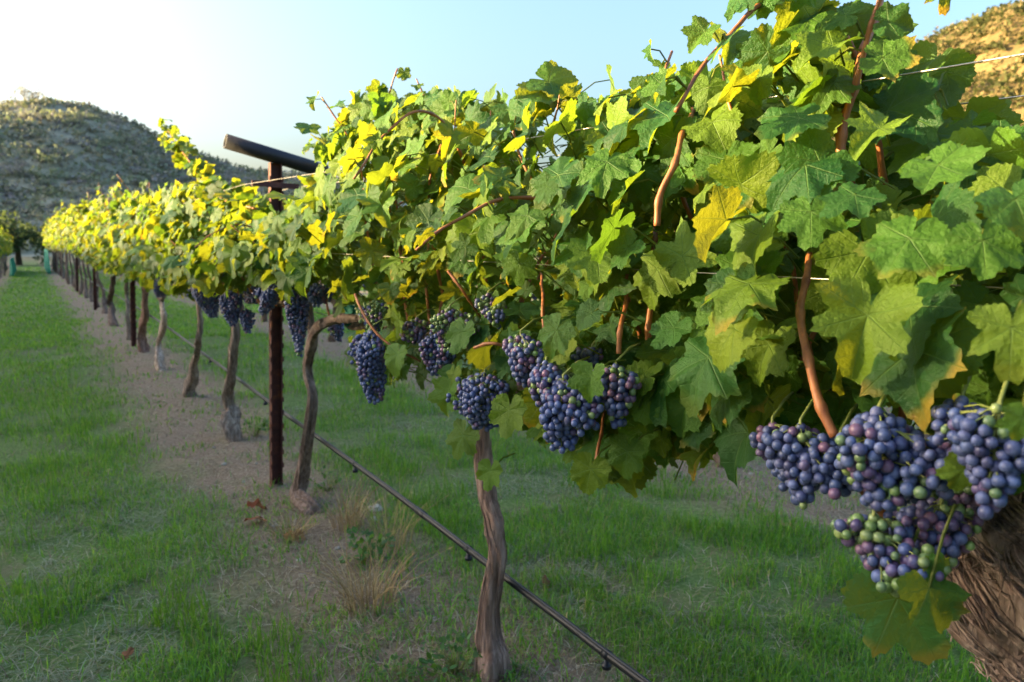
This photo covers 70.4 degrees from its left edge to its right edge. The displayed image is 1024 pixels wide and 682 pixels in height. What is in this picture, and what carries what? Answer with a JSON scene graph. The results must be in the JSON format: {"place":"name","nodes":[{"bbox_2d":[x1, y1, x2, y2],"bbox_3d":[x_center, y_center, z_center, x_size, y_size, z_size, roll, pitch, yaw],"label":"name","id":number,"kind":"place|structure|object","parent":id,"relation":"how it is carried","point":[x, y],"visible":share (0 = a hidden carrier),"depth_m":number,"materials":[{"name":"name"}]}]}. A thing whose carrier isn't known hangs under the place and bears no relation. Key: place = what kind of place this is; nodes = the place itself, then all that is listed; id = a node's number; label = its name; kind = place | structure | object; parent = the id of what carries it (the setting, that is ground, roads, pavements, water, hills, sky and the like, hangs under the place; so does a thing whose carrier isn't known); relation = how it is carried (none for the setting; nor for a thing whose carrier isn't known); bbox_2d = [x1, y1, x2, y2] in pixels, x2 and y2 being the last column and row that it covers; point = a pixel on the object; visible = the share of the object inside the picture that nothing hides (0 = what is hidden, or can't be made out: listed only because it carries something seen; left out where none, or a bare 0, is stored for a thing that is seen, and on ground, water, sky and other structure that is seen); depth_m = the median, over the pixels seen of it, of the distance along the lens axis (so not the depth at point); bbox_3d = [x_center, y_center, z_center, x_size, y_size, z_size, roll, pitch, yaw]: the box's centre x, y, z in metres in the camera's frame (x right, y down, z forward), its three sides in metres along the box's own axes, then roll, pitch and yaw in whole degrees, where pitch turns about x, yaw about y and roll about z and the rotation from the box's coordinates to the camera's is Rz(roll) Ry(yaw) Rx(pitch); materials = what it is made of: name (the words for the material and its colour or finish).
{"place":"outdoors","nodes":[
{"label":"outdoors","id":0,"kind":"place"},
{"bbox_2d":[0,103,406,256],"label":"hill","id":1,"kind":"structure","parent":0,"point":[75,147],"depth_m":112.67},
{"bbox_2d":[0,96,15,104],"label":"scrub bush","id":2,"kind":"object","parent":1,"relation":"on","point":[8,101],"visible":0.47,"depth_m":131.12,"materials":[{"name":"beige plant"}]},
{"bbox_2d":[0,162,24,174],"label":"scrub bush","id":3,"kind":"object","parent":1,"relation":"on","point":[8,168],"visible":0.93,"depth_m":102.17,"materials":[{"name":"green plant"}]},
{"bbox_2d":[6,171,30,177],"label":"scrub bush","id":4,"kind":"object","parent":1,"relation":"on","point":[19,174],"visible":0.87,"depth_m":102.69,"materials":[{"name":"green plant"}]},
{"bbox_2d":[11,82,45,100],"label":"scrub bush","id":5,"kind":"object","parent":1,"relation":"on","point":[35,93],"visible":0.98,"depth_m":132.30,"materials":[{"name":"beige plant"}]},
{"bbox_2d":[29,171,43,177],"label":"scrub bush","id":6,"kind":"object","parent":1,"relation":"on","point":[39,175],"visible":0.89,"depth_m":103.07,"materials":[{"name":"green plant"}]},
{"bbox_2d":[29,98,47,104],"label":"scrub bush","id":7,"kind":"object","parent":1,"relation":"on","point":[44,102],"visible":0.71,"depth_m":131.42,"materials":[{"name":"green plant"}]},
{"bbox_2d":[34,154,57,160],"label":"scrub bush","id":8,"kind":"object","parent":1,"relation":"on","point":[48,159],"visible":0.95,"depth_m":106.23,"materials":[{"name":"green plant"}]},
{"bbox_2d":[36,177,56,184],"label":"scrub bush","id":9,"kind":"object","parent":1,"relation":"on","point":[44,179],"visible":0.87,"depth_m":102.38,"materials":[{"name":"green plant"}]},
{"bbox_2d":[37,187,64,195],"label":"scrub bush","id":10,"kind":"object","parent":1,"relation":"on","point":[50,191],"visible":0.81,"depth_m":100.38,"materials":[{"name":"green plant"}]},
{"bbox_2d":[46,169,59,177],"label":"scrub bush","id":11,"kind":"object","parent":1,"relation":"on","point":[51,173],"visible":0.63,"depth_m":104.77,"materials":[{"name":"green plant"}]},
{"bbox_2d":[54,200,68,205],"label":"scrub bush","id":12,"kind":"object","parent":1,"relation":"on","point":[59,203],"visible":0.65,"depth_m":97.81,"materials":[{"name":"green plant"}]},
{"bbox_2d":[61,117,90,126],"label":"scrub bush","id":13,"kind":"object","parent":1,"relation":"on","point":[76,121],"visible":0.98,"depth_m":121.48,"materials":[{"name":"green plant"}]},
{"bbox_2d":[77,174,88,181],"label":"scrub bush","id":14,"kind":"object","parent":1,"relation":"on","point":[86,177],"visible":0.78,"depth_m":106.08,"materials":[{"name":"green plant"}]},
{"bbox_2d":[86,127,96,132],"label":"scrub bush","id":15,"kind":"object","parent":1,"relation":"on","point":[88,130],"visible":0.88,"depth_m":122.45,"materials":[{"name":"green plant"}]},
{"bbox_2d":[85,180,108,186],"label":"scrub bush","id":16,"kind":"object","parent":1,"relation":"on","point":[99,184],"visible":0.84,"depth_m":105.82,"materials":[{"name":"green plant"}]},
{"bbox_2d":[95,139,118,147],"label":"scrub bush","id":17,"kind":"object","parent":1,"relation":"on","point":[108,143],"visible":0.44,"depth_m":121.38,"materials":[{"name":"green plant"}]},
{"bbox_2d":[102,134,134,143],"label":"scrub bush","id":18,"kind":"object","parent":1,"relation":"on","point":[112,139],"visible":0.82,"depth_m":124.80,"materials":[{"name":"green plant"}]},
{"bbox_2d":[0,96,386,252],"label":"scrub","id":19,"kind":"object","parent":1,"relation":"on","point":[72,109],"visible":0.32,"depth_m":116.91,"materials":[{"name":"green plant"}]},
{"bbox_2d":[0,266,540,349],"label":"grass","id":20,"kind":"structure","parent":0,"point":[122,303],"depth_m":11.47,"materials":[{"name":"green plant"}]},
{"bbox_2d":[59,263,651,681],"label":"drip hose","id":21,"kind":"object","parent":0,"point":[609,657],"visible":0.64,"depth_m":1.94,"materials":[{"name":"plastic"}]},
{"bbox_2d":[0,256,988,681],"bbox_3d":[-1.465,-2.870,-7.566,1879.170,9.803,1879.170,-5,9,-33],"label":"ground","id":22,"kind":"structure","parent":0,"point":[190,434],"depth_m":2.81,"materials":[{"name":"green plant"}]},
{"bbox_2d":[0,226,8,253],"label":"grape vine","id":23,"kind":"object","parent":22,"relation":"on","point":[4,242],"visible":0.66,"depth_m":23.30,"materials":[{"name":"green plant"}]},
{"bbox_2d":[0,239,8,266],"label":"grape vine","id":24,"kind":"object","parent":22,"relation":"on","point":[3,256],"visible":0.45,"depth_m":25.93,"materials":[{"name":"green plant"}]},
{"bbox_2d":[0,227,9,277],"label":"grape vine","id":25,"kind":"object","parent":22,"relation":"on","point":[3,253],"visible":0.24,"depth_m":24.97,"materials":[{"name":"green plant"}]},
{"bbox_2d":[0,229,12,274],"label":"grape vine","id":26,"kind":"object","parent":22,"relation":"on","point":[8,250],"visible":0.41,"depth_m":27.14,"materials":[{"name":"green plant"}]},
{"bbox_2d":[1,240,11,272],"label":"grape vine","id":27,"kind":"object","parent":22,"relation":"on","point":[8,254],"visible":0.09,"depth_m":29.45,"materials":[{"name":"green plant"}]},
{"bbox_2d":[0,228,21,253],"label":"tree","id":28,"kind":"object","parent":22,"relation":"on","point":[14,246],"visible":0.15,"depth_m":41.47,"materials":[{"name":"green plant"}]},
{"bbox_2d":[9,257,16,275],"bbox_3d":[-19.778,-2.989,28.737,0.148,0.625,8.060,-5,9,-33],"label":"bird net","id":29,"kind":"object","parent":22,"relation":"on","point":[13,269],"visible":1,"depth_m":26.50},
{"bbox_2d":[0,209,51,264],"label":"tree","id":30,"kind":"object","parent":22,"relation":"on","point":[13,230],"visible":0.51,"depth_m":42.63,"materials":[{"name":"green plant"}]},
{"bbox_2d":[18,218,58,265],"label":"tree","id":31,"kind":"object","parent":22,"relation":"on","point":[37,235],"visible":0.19,"depth_m":40.55,"materials":[{"name":"green plant"}]},
{"bbox_2d":[44,249,50,273],"bbox_3d":[-20.032,-3.476,31.222,0.143,0.959,8.560,-5,9,-33],"label":"bird net","id":32,"kind":"object","parent":22,"relation":"on","point":[47,268],"visible":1,"depth_m":28.85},
{"bbox_2d":[41,223,53,264],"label":"grape vine","id":33,"kind":"object","parent":22,"relation":"on","point":[48,244],"visible":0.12,"depth_m":32.02,"materials":[{"name":"yellow plant"}]},
{"bbox_2d":[44,226,56,272],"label":"grape vine","id":34,"kind":"object","parent":22,"relation":"on","point":[45,228],"visible":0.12,"depth_m":29.78,"materials":[{"name":"yellow plant"}]},
{"bbox_2d":[44,221,59,274],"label":"grape vine","id":35,"kind":"object","parent":22,"relation":"on","point":[58,271],"visible":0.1,"depth_m":27.53,"materials":[{"name":"yellow plant"}]},
{"bbox_2d":[47,221,56,250],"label":"grape vine","id":36,"kind":"object","parent":22,"relation":"on","point":[49,240],"visible":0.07,"depth_m":25.97,"materials":[{"name":"yellow plant"}]},
{"bbox_2d":[44,220,64,274],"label":"grape vine","id":37,"kind":"object","parent":22,"relation":"on","point":[56,248],"visible":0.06,"depth_m":25.36,"materials":[{"name":"yellow plant"}]},
{"bbox_2d":[47,218,64,278],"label":"grape vine","id":38,"kind":"object","parent":22,"relation":"on","point":[62,270],"visible":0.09,"depth_m":24.13,"materials":[{"name":"yellow plant"}]},
{"bbox_2d":[47,212,65,279],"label":"grape vine","id":39,"kind":"object","parent":22,"relation":"on","point":[58,247],"visible":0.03,"depth_m":22.96,"materials":[{"name":"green plant"}]},
{"bbox_2d":[49,215,65,277],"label":"grape vine","id":40,"kind":"object","parent":22,"relation":"on","point":[59,249],"visible":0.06,"depth_m":21.84,"materials":[{"name":"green plant"}]},
{"bbox_2d":[48,209,69,283],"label":"grape vine","id":41,"kind":"object","parent":22,"relation":"on","point":[67,271],"visible":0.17,"depth_m":20.61,"materials":[{"name":"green plant"}]},
{"bbox_2d":[51,211,73,286],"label":"grape vine","id":42,"kind":"object","parent":22,"relation":"on","point":[69,255],"visible":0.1,"depth_m":19.61,"materials":[{"name":"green plant"}]},
{"bbox_2d":[50,206,75,287],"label":"grape vine","id":43,"kind":"object","parent":22,"relation":"on","point":[57,240],"visible":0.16,"depth_m":18.39,"materials":[{"name":"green plant"}]},
{"bbox_2d":[55,200,78,290],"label":"grape vine","id":44,"kind":"object","parent":22,"relation":"on","point":[65,234],"visible":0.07,"depth_m":17.18,"materials":[{"name":"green plant"}]},
{"bbox_2d":[56,203,83,294],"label":"grape vine","id":45,"kind":"object","parent":22,"relation":"on","point":[61,226],"visible":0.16,"depth_m":16.12,"materials":[{"name":"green plant"}]},
{"bbox_2d":[60,199,88,297],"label":"grape vine","id":46,"kind":"object","parent":22,"relation":"on","point":[83,267],"visible":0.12,"depth_m":15.03,"materials":[{"name":"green plant"}]},
{"bbox_2d":[58,204,92,301],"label":"grape vine","id":47,"kind":"object","parent":22,"relation":"on","point":[90,292],"visible":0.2,"depth_m":13.91,"materials":[{"name":"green plant"}]},
{"bbox_2d":[75,257,78,291],"bbox_3d":[-10.044,-1.834,16.753,0.439,1.678,0.070,-2,7,-33],"label":"trellis post","id":48,"kind":"object","parent":22,"relation":"on","point":[77,273],"visible":0.47,"depth_m":16.79,"materials":[{"name":"metal"}]},
{"bbox_2d":[60,199,99,307],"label":"grape vine","id":49,"kind":"object","parent":22,"relation":"on","point":[71,244],"visible":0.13,"depth_m":12.79,"materials":[{"name":"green plant"}]},
{"bbox_2d":[67,190,109,313],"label":"grape vine","id":50,"kind":"object","parent":22,"relation":"on","point":[104,305],"visible":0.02,"depth_m":11.62,"materials":[{"name":"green plant"}]},
{"bbox_2d":[66,192,119,326],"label":"grape vine","id":51,"kind":"object","parent":22,"relation":"on","point":[84,250],"visible":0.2,"depth_m":9.85,"materials":[{"name":"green plant"}]},
{"bbox_2d":[92,267,96,309],"bbox_3d":[-7.017,-1.244,12.199,0.439,1.678,0.070,-2,7,-33],"label":"trellis post","id":52,"kind":"object","parent":22,"relation":"on","point":[94,291],"visible":0.28,"depth_m":12.24,"materials":[{"name":"metal"}]},
{"bbox_2d":[81,183,130,339],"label":"grape vine","id":53,"kind":"object","parent":22,"relation":"on","point":[95,251],"visible":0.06,"depth_m":8.54,"materials":[{"name":"green plant"}]},
{"bbox_2d":[87,183,150,352],"bbox_3d":[-3.834,-0.739,7.362,0.745,1.780,1.822,-5,9,-33],"label":"grape vine","id":54,"kind":"object","parent":22,"relation":"on","point":[103,248],"visible":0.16,"depth_m":7.09,"materials":[{"name":"green plant"}]},
{"bbox_2d":[107,197,136,345],"bbox_3d":[-4.001,-0.657,7.661,0.439,1.678,0.070,-2,7,-33],"label":"trellis post","id":55,"kind":"object","parent":22,"relation":"on","point":[133,316],"visible":0.38,"depth_m":7.70,"materials":[{"name":"metal"}]},
{"bbox_2d":[120,647,133,662],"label":"fallen leaf","id":56,"kind":"object","parent":22,"relation":"on","point":[128,652],"visible":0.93,"depth_m":1.85,"materials":[{"name":"brown plant"}]},
{"bbox_2d":[96,175,180,370],"bbox_3d":[-2.747,-0.466,5.747,0.775,1.685,2.930,-5,9,-33],"label":"grape vine","id":57,"kind":"object","parent":22,"relation":"on","point":[126,268],"visible":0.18,"depth_m":6.05,"materials":[{"name":"green plant"}]},
{"bbox_2d":[110,117,276,397],"bbox_3d":[-1.864,-0.424,4.407,0.859,1.966,3.204,-5,9,-33],"label":"grape vine","id":58,"kind":"object","parent":22,"relation":"on","point":[247,201],"visible":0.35,"depth_m":4.37,"materials":[{"name":"green plant"}]},
{"bbox_2d":[129,177,283,442],"bbox_3d":[-1.532,-0.155,3.925,0.870,1.528,1.752,-5,9,-33],"label":"grape vine","id":59,"kind":"object","parent":22,"relation":"on","point":[175,219],"visible":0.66,"depth_m":3.75,"materials":[{"name":"green plant"}]},
{"bbox_2d":[242,516,266,522],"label":"fallen leaf","id":60,"kind":"object","parent":22,"relation":"on","point":[260,517],"visible":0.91,"depth_m":2.79,"materials":[{"name":"brown plant"}]},
{"bbox_2d":[241,418,268,435],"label":"weed","id":61,"kind":"object","parent":22,"relation":"on","point":[263,426],"visible":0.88,"depth_m":4.12,"materials":[{"name":"green plant"}]},
{"bbox_2d":[247,498,266,508],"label":"fallen leaf","id":62,"kind":"object","parent":22,"relation":"on","point":[256,502],"visible":1,"depth_m":2.97,"materials":[{"name":"brown plant"}]},
{"bbox_2d":[261,310,267,321],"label":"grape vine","id":63,"kind":"object","parent":22,"relation":"on","point":[264,317],"depth_m":10.25,"materials":[{"name":"green plant"}]},
{"bbox_2d":[223,134,328,485],"bbox_3d":[-1.029,-0.054,3.193,0.439,1.628,0.070,-2,7,-33],"label":"trellis post","id":64,"kind":"object","parent":22,"relation":"on","point":[277,159],"visible":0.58,"depth_m":3.19,"materials":[{"name":"metal"}]},
{"bbox_2d":[254,502,326,539],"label":"dry grass tuft","id":65,"kind":"object","parent":22,"relation":"on","point":[288,528],"visible":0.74,"depth_m":2.69,"materials":[{"name":"plant"}]},
{"bbox_2d":[283,528,305,541],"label":"fallen leaf","id":66,"kind":"object","parent":22,"relation":"on","point":[297,538],"visible":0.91,"depth_m":2.64,"materials":[{"name":"brown plant"}]},
{"bbox_2d":[161,117,450,515],"bbox_3d":[-0.826,-0.022,2.852,0.796,1.594,1.725,-5,9,-33],"label":"grape vine","id":67,"kind":"object","parent":22,"relation":"on","point":[234,250],"visible":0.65,"depth_m":2.68,"materials":[{"name":"green plant"}]},
{"bbox_2d":[343,305,356,329],"bbox_3d":[-0.555,-0.082,2.489,0.054,0.091,0.112,-5,9,-33],"label":"net scrap","id":68,"kind":"object","parent":67,"relation":"hanging from","point":[348,309],"visible":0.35,"depth_m":2.47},
{"bbox_2d":[183,53,1023,203],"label":"trellis wire","id":69,"kind":"object","parent":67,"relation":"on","point":[1004,57],"visible":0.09,"depth_m":0.73,"materials":[{"name":"metal"}]},
{"bbox_2d":[309,465,342,491],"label":"weed","id":70,"kind":"object","parent":22,"relation":"on","point":[330,485],"visible":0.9,"depth_m":3.18,"materials":[{"name":"green plant"}]},
{"bbox_2d":[297,473,386,532],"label":"dry grass tuft","id":71,"kind":"object","parent":22,"relation":"on","point":[341,518],"visible":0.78,"depth_m":2.76,"materials":[{"name":"beige plant"}]},
{"bbox_2d":[328,271,355,341],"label":"grape vine","id":72,"kind":"object","parent":22,"relation":"on","point":[331,338],"visible":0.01,"depth_m":8.00,"materials":[{"name":"green plant"}]},
{"bbox_2d":[338,526,395,570],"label":"weed","id":73,"kind":"object","parent":22,"relation":"on","point":[363,551],"visible":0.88,"depth_m":2.42,"materials":[{"name":"green plant"}]},
{"bbox_2d":[288,519,451,616],"bbox_3d":[-0.403,0.685,2.101,0.463,0.242,0.495,-5,9,-33],"label":"dry grass tuft","id":74,"kind":"object","parent":22,"relation":"on","point":[375,588],"visible":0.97,"depth_m":2.15,"materials":[{"name":"beige plant"}]},
{"bbox_2d":[368,504,382,511],"bbox_3d":[-0.553,0.681,2.942,0.063,0.034,0.054,-1,7,-9],"label":"stone","id":75,"kind":"object","parent":22,"relation":"on","point":[378,506],"visible":0.57,"depth_m":2.93,"materials":[{"name":"grey stone"}]},
{"bbox_2d":[338,464,447,554],"bbox_3d":[-0.426,0.612,2.548,0.347,0.273,0.420,-5,9,-33],"label":"dry grass tuft","id":76,"kind":"object","parent":22,"relation":"on","point":[371,526],"visible":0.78,"depth_m":2.57,"materials":[{"name":"beige plant"}]},
{"bbox_2d":[374,652,430,681],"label":"weed","id":77,"kind":"object","parent":22,"relation":"on","point":[395,657],"visible":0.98,"depth_m":1.77,"materials":[{"name":"green plant"}]},
{"bbox_2d":[419,625,484,681],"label":"weed","id":78,"kind":"object","parent":22,"relation":"on","point":[460,638],"visible":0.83,"depth_m":1.81,"materials":[{"name":"green plant"}]},
{"bbox_2d":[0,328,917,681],"bbox_3d":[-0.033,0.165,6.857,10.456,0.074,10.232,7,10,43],"label":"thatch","id":79,"kind":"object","parent":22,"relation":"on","point":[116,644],"visible":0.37,"depth_m":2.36,"materials":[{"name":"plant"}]},
{"bbox_2d":[0,332,977,681],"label":"straw litter","id":80,"kind":"object","parent":22,"relation":"on","point":[380,662],"visible":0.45,"depth_m":2.25,"materials":[{"name":"beige plant"}]},
{"bbox_2d":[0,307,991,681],"bbox_3d":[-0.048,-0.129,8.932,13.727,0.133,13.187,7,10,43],"label":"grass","id":81,"kind":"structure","parent":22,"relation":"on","point":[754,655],"depth_m":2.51,"materials":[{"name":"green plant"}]},
{"bbox_2d":[465,205,545,299],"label":"grape vine","id":82,"kind":"object","parent":22,"relation":"on","point":[533,298],"visible":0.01,"depth_m":4.92,"materials":[{"name":"green plant"}]},
{"bbox_2d":[542,574,549,589],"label":"fallen leaf","id":83,"kind":"object","parent":22,"relation":"on","point":[544,577],"visible":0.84,"depth_m":2.25,"materials":[{"name":"brown plant"}]},
{"bbox_2d":[252,59,847,681],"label":"grape vine","id":84,"kind":"object","parent":22,"relation":"on","point":[466,139],"visible":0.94,"depth_m":1.40,"materials":[{"name":"green plant"}]},
{"bbox_2d":[331,253,1002,288],"bbox_3d":[-10.148,-2.121,16.531,0.002,0.039,43.000,-5,9,-33],"label":"trellis wire","id":85,"kind":"object","parent":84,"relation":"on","point":[990,287],"visible":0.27,"depth_m":0.81,"materials":[{"name":"silver metal"}]},
{"bbox_2d":[643,248,723,467],"bbox_3d":[0.977,-0.091,3.390,0.764,1.542,1.719,-5,9,-33],"label":"grape vine","id":86,"kind":"object","parent":22,"relation":"on","point":[716,457],"depth_m":3.50,"materials":[{"name":"green plant"}]},
{"bbox_2d":[406,0,1023,681],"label":"grape vine","id":87,"kind":"object","parent":22,"relation":"on","point":[910,222],"visible":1,"depth_m":0.70,"materials":[{"name":"green plant"}]},
{"bbox_2d":[0,0,1023,205],"label":"sky","id":88,"kind":"structure","parent":0,"point":[245,69],"materials":[{"name":"blue"}]},
{"bbox_2d":[260,95,1023,195],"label":"trellis wire","id":89,"kind":"object","parent":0,"point":[960,103],"visible":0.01,"depth_m":0.90,"materials":[{"name":"metal"}]},
{"bbox_2d":[831,10,1023,139],"bbox_3d":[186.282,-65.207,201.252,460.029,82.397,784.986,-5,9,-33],"label":"hill","id":90,"kind":"structure","parent":0,"point":[1011,48],"depth_m":164.03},
{"bbox_2d":[832,0,1023,140],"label":"scrub","id":91,"kind":"object","parent":90,"relation":"on","point":[1016,7],"visible":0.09,"depth_m":168.00,"materials":[{"name":"beige plant"}]},
{"bbox_2d":[948,39,963,45],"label":"scrub bush","id":92,"kind":"object","parent":90,"relation":"on","point":[956,42],"visible":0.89,"depth_m":179.57,"materials":[{"name":"beige plant"}]},
{"bbox_2d":[970,42,1001,53],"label":"scrub bush","id":93,"kind":"object","parent":90,"relation":"on","point":[984,48],"visible":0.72,"depth_m":165.08,"materials":[{"name":"beige plant"}]},
{"bbox_2d":[976,72,998,79],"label":"scrub bush","id":94,"kind":"object","parent":90,"relation":"on","point":[987,74],"visible":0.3,"depth_m":158.70,"materials":[{"name":"beige plant"}]},
{"bbox_2d":[1007,30,1023,36],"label":"scrub bush","id":95,"kind":"object","parent":90,"relation":"on","point":[1016,33],"visible":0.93,"depth_m":164.15,"materials":[{"name":"beige plant"}]}
]}

